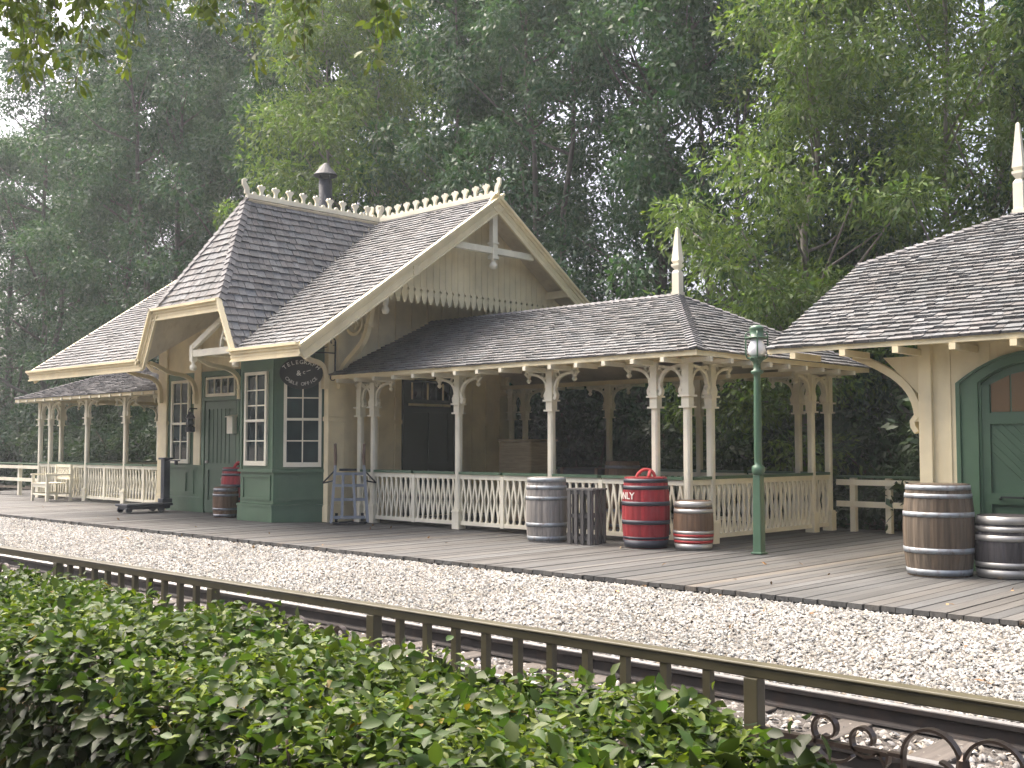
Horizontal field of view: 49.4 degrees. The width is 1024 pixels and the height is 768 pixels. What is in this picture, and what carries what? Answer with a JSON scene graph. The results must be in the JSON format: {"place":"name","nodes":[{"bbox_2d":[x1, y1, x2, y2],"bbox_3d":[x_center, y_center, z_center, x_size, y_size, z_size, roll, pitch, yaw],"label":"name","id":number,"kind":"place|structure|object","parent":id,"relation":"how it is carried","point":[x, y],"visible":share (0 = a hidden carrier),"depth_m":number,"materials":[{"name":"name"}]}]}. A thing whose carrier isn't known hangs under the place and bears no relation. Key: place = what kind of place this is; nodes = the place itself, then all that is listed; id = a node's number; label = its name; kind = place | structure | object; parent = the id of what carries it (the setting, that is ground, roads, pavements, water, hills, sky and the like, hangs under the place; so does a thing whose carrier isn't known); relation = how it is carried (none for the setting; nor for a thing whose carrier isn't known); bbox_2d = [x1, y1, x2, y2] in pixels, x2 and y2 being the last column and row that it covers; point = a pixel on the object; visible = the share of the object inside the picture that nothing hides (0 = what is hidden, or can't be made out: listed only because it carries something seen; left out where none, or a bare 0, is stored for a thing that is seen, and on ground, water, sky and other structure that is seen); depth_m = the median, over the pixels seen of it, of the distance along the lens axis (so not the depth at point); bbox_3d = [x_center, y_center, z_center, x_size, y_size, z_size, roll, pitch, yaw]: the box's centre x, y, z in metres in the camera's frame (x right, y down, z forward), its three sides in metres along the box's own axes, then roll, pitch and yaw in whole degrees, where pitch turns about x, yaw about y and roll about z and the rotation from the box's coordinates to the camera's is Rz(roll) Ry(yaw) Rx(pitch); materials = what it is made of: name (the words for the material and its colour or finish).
{"place":"outdoors","nodes":[
{"label":"outdoors","id":0,"kind":"place"},
{"bbox_2d":[0,487,820,767],"bbox_3d":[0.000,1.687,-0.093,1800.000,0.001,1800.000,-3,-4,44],"label":"ground","id":1,"kind":"structure","parent":0,"point":[9,489],"depth_m":7.08,"materials":[{"name":"green plant"}]},
{"bbox_2d":[0,133,112,443],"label":"tree","id":2,"kind":"object","parent":1,"relation":"on","point":[6,323],"visible":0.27,"depth_m":49.82,"materials":[{"name":"green plant"}]},
{"bbox_2d":[0,0,165,458],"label":"tree","id":3,"kind":"object","parent":1,"relation":"on","point":[59,123],"visible":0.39,"depth_m":46.21,"materials":[{"name":"green plant"}]},
{"bbox_2d":[3,0,238,431],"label":"tree","id":4,"kind":"object","parent":1,"relation":"on","point":[97,293],"visible":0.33,"depth_m":42.81,"materials":[{"name":"green plant"}]},
{"bbox_2d":[8,0,265,458],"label":"tree","id":5,"kind":"object","parent":1,"relation":"on","point":[145,84],"visible":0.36,"depth_m":39.32,"materials":[{"name":"green plant"}]},
{"bbox_2d":[0,0,411,98],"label":"overhanging tree","id":6,"kind":"object","parent":1,"relation":"on","point":[204,9],"visible":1,"depth_m":8.66,"materials":[{"name":"green plant"}]},
{"bbox_2d":[112,0,347,362],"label":"tree","id":7,"kind":"object","parent":1,"relation":"on","point":[222,99],"visible":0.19,"depth_m":37.59,"materials":[{"name":"green plant"}]},
{"bbox_2d":[215,0,431,230],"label":"tree","id":8,"kind":"object","parent":1,"relation":"on","point":[259,86],"visible":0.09,"depth_m":35.12,"materials":[{"name":"green plant"}]},
{"bbox_2d":[209,0,486,230],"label":"tree","id":9,"kind":"object","parent":1,"relation":"on","point":[324,131],"visible":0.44,"depth_m":31.71,"materials":[{"name":"green plant"}]},
{"bbox_2d":[0,560,837,767],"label":"hedge","id":10,"kind":"object","parent":1,"relation":"on","point":[462,720],"visible":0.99,"depth_m":3.88,"materials":[{"name":"green plant"}]},
{"bbox_2d":[346,0,600,414],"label":"tree","id":11,"kind":"object","parent":1,"relation":"on","point":[457,35],"visible":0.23,"depth_m":29.64,"materials":[{"name":"green plant"}]},
{"bbox_2d":[0,545,1023,767],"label":"trackside fence","id":12,"kind":"object","parent":1,"relation":"on","point":[757,674],"visible":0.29,"depth_m":4.64,"materials":[{"name":"brown metal"}]},
{"bbox_2d":[0,228,1023,628],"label":"platform","id":13,"kind":"structure","parent":1,"relation":"on","point":[689,348],"depth_m":16.64,"materials":[{"name":"grey wood"}]},
{"bbox_2d":[0,462,44,496],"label":"rail fence","id":14,"kind":"object","parent":13,"relation":"on","point":[20,467],"visible":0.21,"depth_m":30.36,"materials":[{"name":"white paint"}]},
{"bbox_2d":[30,464,72,501],"bbox_3d":[-11.250,2.412,27.183,0.880,0.880,0.660,-3,-4,44],"label":"garden seat","id":15,"kind":"object","parent":13,"relation":"on","point":[46,483],"visible":1,"depth_m":27.15,"materials":[{"name":"white paint"}]},
{"bbox_2d":[14,362,158,503],"bbox_3d":[-8.606,1.158,28.199,7.584,3.496,5.003,-3,-4,44],"label":"platform canopy","id":16,"kind":"object","parent":13,"relation":"on","point":[126,391],"visible":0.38,"depth_m":27.13,"materials":[{"name":"brown wood"}]},
{"bbox_2d":[115,458,179,512],"bbox_3d":[-7.325,2.043,22.503,0.800,1.098,1.080,-3,-4,44],"label":"platform scale","id":17,"kind":"object","parent":13,"relation":"on","point":[162,503],"visible":1,"depth_m":22.81,"materials":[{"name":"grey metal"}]},
{"bbox_2d":[212,486,238,517],"bbox_3d":[-5.411,2.227,21.020,0.482,0.570,0.482,-1,-3,15],"label":"barrel","id":18,"kind":"object","parent":13,"relation":"on","point":[225,500],"visible":0.94,"depth_m":20.82,"materials":[{"name":"brown wood"}]},
{"bbox_2d":[221,461,240,501],"bbox_3d":[-5.263,2.005,21.362,0.643,1.051,0.643,1,-3,-16],"label":"barrel","id":19,"kind":"object","parent":13,"relation":"on","point":[230,477],"visible":0.34,"depth_m":21.09,"materials":[{"name":"red wood"}]},
{"bbox_2d":[25,163,589,522],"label":"station building","id":20,"kind":"structure","parent":13,"relation":"on","point":[240,304],"depth_m":20.46,"materials":[{"name":"grey wood"}]},
{"bbox_2d":[170,380,190,462],"bbox_3d":[-6.921,0.792,23.228,0.720,1.720,0.072,-3,-4,44],"label":"window","id":21,"kind":"structure","parent":20,"relation":"in","point":[180,390],"depth_m":23.25,"materials":[{"name":"white paint"}]},
{"bbox_2d":[185,408,196,431],"bbox_3d":[-6.537,0.735,22.651,0.224,0.490,0.196,0,-3,-9],"label":"wall lantern","id":22,"kind":"object","parent":20,"relation":"attached to","point":[190,421],"depth_m":22.59,"materials":[{"name":"black metal"}]},
{"bbox_2d":[204,400,236,511],"bbox_3d":[-5.806,1.441,22.099,1.160,2.220,0.105,-3,-4,44],"label":"door","id":23,"kind":"structure","parent":20,"relation":"in","point":[220,446],"depth_m":22.24,"materials":[{"name":"green wood"}]},
{"bbox_2d":[205,376,236,396],"bbox_3d":[-5.795,0.048,22.187,1.080,0.390,0.060,-3,-4,44],"label":"transom window","id":24,"kind":"structure","parent":20,"relation":"in","point":[223,385],"depth_m":22.18,"materials":[{"name":"white paint"}]},
{"bbox_2d":[225,415,237,433],"bbox_3d":[-5.484,0.784,21.720,0.240,0.370,0.134,-3,-4,44],"label":"wall box","id":25,"kind":"object","parent":20,"relation":"attached to","point":[231,424],"visible":1,"depth_m":21.67,"materials":[{"name":"white paint"}]},
{"bbox_2d":[243,371,268,465],"bbox_3d":[-4.598,0.623,19.990,0.700,1.680,0.072,-3,-4,44],"label":"window","id":26,"kind":"structure","parent":20,"relation":"in","point":[256,387],"depth_m":19.99,"materials":[{"name":"white paint"}]},
{"bbox_2d":[283,381,321,466],"bbox_3d":[-3.707,0.637,19.708,0.660,1.660,0.072,1,-3,-10],"label":"window","id":27,"kind":"structure","parent":20,"relation":"in","point":[302,407],"depth_m":19.71,"materials":[{"name":"white paint"}]},
{"bbox_2d":[275,338,335,388],"bbox_3d":[-3.707,-0.367,19.633,1.201,0.917,0.102,1,-3,-15],"label":"hanging sign","id":28,"kind":"object","parent":20,"relation":"attached to","point":[298,373],"visible":0.83,"depth_m":19.60,"materials":[{"name":"black metal"}]},
{"bbox_2d":[408,406,451,515],"bbox_3d":[-1.587,1.472,21.405,0.050,2.080,1.140,-3,-4,44],"label":"side door","id":29,"kind":"structure","parent":20,"relation":"in","point":[429,427],"depth_m":21.41,"materials":[{"name":"green paint"}]},
{"bbox_2d":[408,380,451,404],"bbox_3d":[-1.591,0.160,21.481,0.060,0.450,1.140,-3,-4,44],"label":"transom window","id":30,"kind":"structure","parent":20,"relation":"in","point":[419,386],"depth_m":21.48,"materials":[{"name":"black glass"}]},
{"bbox_2d":[322,443,376,523],"bbox_3d":[-2.799,1.712,19.183,0.935,1.374,0.415,1,-3,-9],"label":"hand truck","id":31,"kind":"object","parent":13,"relation":"on","point":[342,499],"visible":1,"depth_m":19.17,"materials":[{"name":"blue paint"}]},
{"bbox_2d":[22,506,1013,683],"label":"fallen leaves","id":32,"kind":"object","parent":13,"relation":"on","point":[984,679],"visible":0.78,"depth_m":10.77,"materials":[{"name":"brown plant"}]},
{"bbox_2d":[497,439,557,520],"bbox_3d":[0.286,1.740,20.276,0.840,1.460,0.740,-3,-4,44],"label":"packing crate","id":33,"kind":"object","parent":13,"relation":"on","point":[523,455],"visible":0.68,"depth_m":20.00,"materials":[{"name":"beige wood"}]},
{"bbox_2d":[525,477,566,541],"bbox_3d":[0.492,1.774,15.809,0.604,0.900,0.604,0,-3,4],"label":"barrel","id":34,"kind":"object","parent":13,"relation":"on","point":[546,508],"visible":0.98,"depth_m":15.56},
{"bbox_2d":[557,467,604,524],"bbox_3d":[1.340,1.901,18.980,1.020,0.956,0.632,-3,-4,44],"label":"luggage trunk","id":35,"kind":"object","parent":13,"relation":"on","point":[583,470],"visible":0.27,"depth_m":18.75,"materials":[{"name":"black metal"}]},
{"bbox_2d":[566,487,606,544],"bbox_3d":[1.032,1.820,15.372,0.440,0.760,0.404,-2,-4,37],"label":"slatted crate","id":36,"kind":"object","parent":13,"relation":"on","point":[599,516],"visible":1,"depth_m":15.26,"materials":[{"name":"grey wood"}]},
{"bbox_2d":[622,468,669,548],"bbox_3d":[1.787,1.646,14.853,0.643,1.051,0.643,-3,-4,44],"label":"barrel","id":37,"kind":"object","parent":13,"relation":"on","point":[645,512],"visible":1,"depth_m":14.59,"materials":[{"name":"red wood"}]},
{"bbox_2d":[673,500,713,550],"bbox_3d":[2.373,1.840,14.558,0.531,0.630,0.531,-2,-4,32],"label":"barrel","id":38,"kind":"object","parent":13,"relation":"on","point":[693,525],"visible":1,"depth_m":14.34,"materials":[{"name":"brown wood"}]},
{"bbox_2d":[745,325,768,554],"bbox_3d":[3.081,0.687,13.944,0.298,2.865,0.297,-3,-4,44],"label":"street lamp","id":39,"kind":"object","parent":13,"relation":"on","point":[756,350],"visible":0.99,"depth_m":13.90,"materials":[{"name":"green metal"}]},
{"bbox_2d":[836,475,919,533],"bbox_3d":[6.393,1.982,16.631,3.260,1.175,0.170,-3,-4,44],"label":"rail fence","id":40,"kind":"object","parent":13,"relation":"on","point":[854,503],"visible":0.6,"depth_m":17.34,"materials":[{"name":"white paint"}]},
{"bbox_2d":[765,123,1023,570],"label":"freight shed","id":41,"kind":"structure","parent":13,"relation":"on","point":[951,306],"depth_m":12.39,"materials":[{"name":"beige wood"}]},
{"bbox_2d":[981,362,1023,514],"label":"door","id":42,"kind":"structure","parent":41,"relation":"in","point":[1002,394],"depth_m":11.89,"materials":[{"name":"green wood"}]},
{"bbox_2d":[902,483,974,577],"bbox_3d":[4.468,1.520,11.655,0.713,0.950,0.713,-2,-4,26],"label":"barrel","id":43,"kind":"object","parent":13,"relation":"on","point":[938,530],"visible":1,"depth_m":11.37,"materials":[{"name":"wood"},{"name":"galvanised steel"}]},
{"bbox_2d":[974,513,1023,579],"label":"barrel","id":44,"kind":"object","parent":13,"relation":"on","point":[999,546],"visible":0.99,"depth_m":11.21,"materials":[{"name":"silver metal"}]},
{"bbox_2d":[2,567,1023,767],"bbox_3d":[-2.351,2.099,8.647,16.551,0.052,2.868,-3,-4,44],"label":"ballast","id":45,"kind":"structure","parent":1,"relation":"on","point":[884,733],"depth_m":6.40,"materials":[{"name":"grey gravel"}]},
{"bbox_2d":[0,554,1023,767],"bbox_3d":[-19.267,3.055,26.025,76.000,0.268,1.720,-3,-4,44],"label":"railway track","id":46,"kind":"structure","parent":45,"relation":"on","point":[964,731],"depth_m":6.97,"materials":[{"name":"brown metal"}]},
{"bbox_2d":[392,0,701,460],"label":"tree","id":47,"kind":"object","parent":1,"relation":"on","point":[574,166],"visible":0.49,"depth_m":26.93,"materials":[{"name":"green plant"}]},
{"bbox_2d":[539,0,808,466],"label":"tree","id":48,"kind":"object","parent":1,"relation":"on","point":[598,9],"visible":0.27,"depth_m":25.70,"materials":[{"name":"green plant"}]},
{"bbox_2d":[593,0,863,463],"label":"tree","id":49,"kind":"object","parent":1,"relation":"on","point":[670,54],"visible":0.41,"depth_m":23.08,"materials":[{"name":"green plant"}]},
{"bbox_2d":[633,0,969,518],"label":"tree","id":50,"kind":"object","parent":1,"relation":"on","point":[795,301],"visible":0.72,"depth_m":19.82,"materials":[{"name":"green plant"}]},
{"bbox_2d":[767,129,928,481],"bbox_3d":[6.760,-1.065,20.782,2.575,7.731,4.578,1,-3,-24],"label":"tree","id":51,"kind":"object","parent":1,"relation":"on","point":[888,383],"visible":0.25,"depth_m":21.01,"materials":[{"name":"green plant"}]},
{"bbox_2d":[757,0,1023,428],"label":"tree","id":52,"kind":"object","parent":1,"relation":"on","point":[996,32],"visible":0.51,"depth_m":19.81,"materials":[{"name":"green plant"}]},
{"bbox_2d":[947,0,1023,218],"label":"tree","id":53,"kind":"object","parent":1,"relation":"on","point":[1019,14],"visible":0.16,"depth_m":19.69,"materials":[{"name":"green plant"}]},
{"bbox_2d":[0,412,902,530],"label":"berm","id":54,"kind":"structure","parent":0,"point":[29,487],"depth_m":40.59,"materials":[{"name":"green plant"}]},
{"bbox_2d":[0,423,33,482],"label":"shrub","id":55,"kind":"object","parent":54,"relation":"on","point":[9,444],"visible":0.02,"depth_m":46.64,"materials":[{"name":"green plant"}]},
{"bbox_2d":[0,414,43,488],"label":"shrub","id":56,"kind":"object","parent":54,"relation":"on","point":[6,457],"visible":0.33,"depth_m":44.15,"materials":[{"name":"green plant"}]},
{"bbox_2d":[0,384,72,429],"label":"shrub","id":57,"kind":"object","parent":54,"relation":"on","point":[4,399],"visible":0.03,"depth_m":49.35,"materials":[{"name":"green plant"}]},
{"bbox_2d":[12,426,70,483],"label":"shrub","id":58,"kind":"object","parent":54,"relation":"on","point":[25,455],"visible":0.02,"depth_m":42.67,"materials":[{"name":"green plant"}]},
{"bbox_2d":[0,124,111,405],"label":"tree","id":59,"kind":"object","parent":54,"relation":"on","point":[1,330],"visible":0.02,"depth_m":63.94,"materials":[{"name":"green plant"}]},
{"bbox_2d":[12,405,119,489],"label":"shrub","id":60,"kind":"object","parent":54,"relation":"on","point":[33,444],"visible":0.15,"depth_m":41.06,"materials":[{"name":"green plant"}]},
{"bbox_2d":[0,78,164,378],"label":"tree","id":61,"kind":"object","parent":54,"relation":"on","point":[60,191],"visible":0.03,"depth_m":59.92,"materials":[{"name":"green plant"}]},
{"bbox_2d":[34,413,136,487],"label":"shrub","id":62,"kind":"object","parent":54,"relation":"on","point":[56,442],"visible":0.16,"depth_m":39.20,"materials":[{"name":"green plant"}]},
{"bbox_2d":[29,108,168,375],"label":"tree","id":63,"kind":"object","parent":54,"relation":"on","point":[80,302],"visible":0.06,"depth_m":57.19,"materials":[{"name":"green plant"}]},
{"bbox_2d":[64,406,154,488],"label":"shrub","id":64,"kind":"object","parent":54,"relation":"on","point":[104,455],"visible":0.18,"depth_m":37.69,"materials":[{"name":"green plant"}]},
{"bbox_2d":[82,405,141,444],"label":"shrub","id":65,"kind":"object","parent":54,"relation":"on","point":[107,408],"visible":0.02,"depth_m":41.63,"materials":[{"name":"green plant"}]},
{"bbox_2d":[105,408,156,484],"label":"shrub","id":66,"kind":"object","parent":54,"relation":"on","point":[135,423],"visible":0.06,"depth_m":36.75,"materials":[{"name":"green plant"}]},
{"bbox_2d":[136,419,156,486],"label":"shrub","id":67,"kind":"object","parent":54,"relation":"on","point":[154,442],"visible":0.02,"depth_m":35.19,"materials":[{"name":"green plant"}]},
{"bbox_2d":[97,78,249,288],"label":"tree","id":68,"kind":"object","parent":54,"relation":"on","point":[162,207],"visible":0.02,"depth_m":53.45,"materials":[{"name":"green plant"}]},
{"bbox_2d":[113,47,267,358],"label":"tree","id":69,"kind":"object","parent":54,"relation":"on","point":[184,211],"visible":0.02,"depth_m":48.71,"materials":[{"name":"green plant"}]},
{"bbox_2d":[152,1,343,288],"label":"tree","id":70,"kind":"object","parent":54,"relation":"on","point":[235,194],"visible":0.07,"depth_m":45.25,"materials":[{"name":"green plant"}]},
{"bbox_2d":[264,20,448,213],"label":"tree","id":71,"kind":"object","parent":54,"relation":"on","point":[392,46],"visible":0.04,"depth_m":43.77,"materials":[{"name":"green plant"}]},
{"bbox_2d":[342,0,565,207],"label":"tree","id":72,"kind":"object","parent":54,"relation":"on","point":[403,41],"visible":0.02,"depth_m":41.67,"materials":[{"name":"green plant"}]},
{"bbox_2d":[397,0,639,300],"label":"tree","id":73,"kind":"object","parent":54,"relation":"on","point":[548,171],"visible":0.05,"depth_m":35.05,"materials":[{"name":"green plant"}]},
{"bbox_2d":[514,399,598,466],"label":"shrub","id":74,"kind":"object","parent":54,"relation":"on","point":[538,419],"visible":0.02,"depth_m":24.72,"materials":[{"name":"green plant"}]},
{"bbox_2d":[511,384,649,464],"bbox_3d":[2.072,1.047,27.856,5.307,4.919,4.103,2,-4,-29],"label":"shrub","id":75,"kind":"object","parent":54,"relation":"on","point":[531,401],"visible":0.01,"depth_m":26.94,"materials":[{"name":"green plant"}]},
{"bbox_2d":[565,267,641,396],"bbox_3d":[3.322,-0.510,29.702,5.032,5.310,3.968,0,-3,4],"label":"shrub","id":76,"kind":"object","parent":54,"relation":"on","point":[620,291],"depth_m":29.58,"materials":[{"name":"green plant"}]},
{"bbox_2d":[514,386,694,467],"bbox_3d":[1.822,1.500,24.329,4.847,3.743,3.747,-1,-3,13],"label":"shrub","id":77,"kind":"object","parent":54,"relation":"on","point":[587,405],"visible":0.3,"depth_m":23.81,"materials":[{"name":"green plant"}]},
{"bbox_2d":[578,387,694,457],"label":"shrub","id":78,"kind":"object","parent":54,"relation":"on","point":[642,390],"visible":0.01,"depth_m":26.00,"materials":[{"name":"green plant"}]},
{"bbox_2d":[540,0,798,321],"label":"tree","id":79,"kind":"object","parent":54,"relation":"on","point":[594,192],"visible":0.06,"depth_m":32.44,"materials":[{"name":"green plant"}]},
{"bbox_2d":[613,398,735,520],"bbox_3d":[3.132,1.659,22.639,3.722,2.862,2.935,3,-4,-44],"label":"shrub","id":80,"kind":"object","parent":54,"relation":"on","point":[673,457],"visible":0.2,"depth_m":21.99,"materials":[{"name":"green plant"}]},
{"bbox_2d":[662,380,786,501],"bbox_3d":[5.312,0.894,24.284,3.702,4.743,4.789,-3,-4,38],"label":"shrub","id":81,"kind":"object","parent":54,"relation":"on","point":[723,394],"visible":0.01,"depth_m":23.15,"materials":[{"name":"green plant"}]},
{"bbox_2d":[714,287,753,320],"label":"shrub","id":82,"kind":"object","parent":54,"relation":"on","point":[723,303],"visible":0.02,"depth_m":28.35,"materials":[{"name":"green plant"}]},
{"bbox_2d":[672,384,856,524],"bbox_3d":[5.254,1.505,21.541,3.833,3.317,4.958,-1,-3,18],"label":"shrub","id":83,"kind":"object","parent":54,"relation":"on","point":[738,449],"visible":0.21,"depth_m":20.42,"materials":[{"name":"green plant"}]},
{"bbox_2d":[764,247,879,491],"bbox_3d":[6.066,0.017,21.503,2.717,5.642,2.246,-3,-4,44],"label":"tree","id":84,"kind":"object","parent":54,"relation":"on","point":[845,271],"visible":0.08,"depth_m":21.23,"materials":[{"name":"green plant"}]},
{"bbox_2d":[787,369,896,517],"bbox_3d":[7.318,0.729,22.988,3.812,4.718,4.834,2,-4,-26],"label":"shrub","id":85,"kind":"object","parent":54,"relation":"on","point":[862,427],"depth_m":22.14,"materials":[{"name":"green plant"}]},
{"bbox_2d":[707,0,1008,303],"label":"tree","id":86,"kind":"object","parent":54,"relation":"on","point":[902,68],"visible":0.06,"depth_m":29.10,"materials":[{"name":"green plant"}]},
{"bbox_2d":[815,388,919,531],"bbox_3d":[7.140,1.266,19.614,3.776,3.429,4.788,-1,-3,23],"label":"shrub","id":87,"kind":"object","parent":54,"relation":"on","point":[868,517],"visible":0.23,"depth_m":19.57,"materials":[{"name":"green plant"}]},
{"bbox_2d":[870,375,918,492],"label":"shrub","id":88,"kind":"object","parent":54,"relation":"on","point":[907,418],"visible":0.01,"depth_m":19.87,"materials":[{"name":"green plant"}]},
{"bbox_2d":[875,378,919,532],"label":"shrub","id":89,"kind":"object","parent":54,"relation":"on","point":[908,449],"visible":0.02,"depth_m":17.02,"materials":[{"name":"green plant"}]},
{"bbox_2d":[822,0,1023,237],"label":"tree","id":90,"kind":"object","parent":54,"relation":"on","point":[948,29],"visible":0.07,"depth_m":26.51,"materials":[{"name":"green plant"}]},
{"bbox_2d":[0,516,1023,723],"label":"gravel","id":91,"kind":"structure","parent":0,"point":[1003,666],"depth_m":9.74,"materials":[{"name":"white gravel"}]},
{"bbox_2d":[0,0,1023,408],"label":"sky","id":92,"kind":"structure","parent":0,"point":[63,11],"materials":[{"name":"white"}]},
{"bbox_2d":[604,461,640,528],"bbox_3d":[1.816,1.814,18.252,0.618,1.090,0.619,-1,-3,15],"label":"wooden tub","id":93,"kind":"object","parent":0,"point":[631,468],"visible":0.42,"depth_m":18.02,"materials":[{"name":"grey wood"}]}
]}

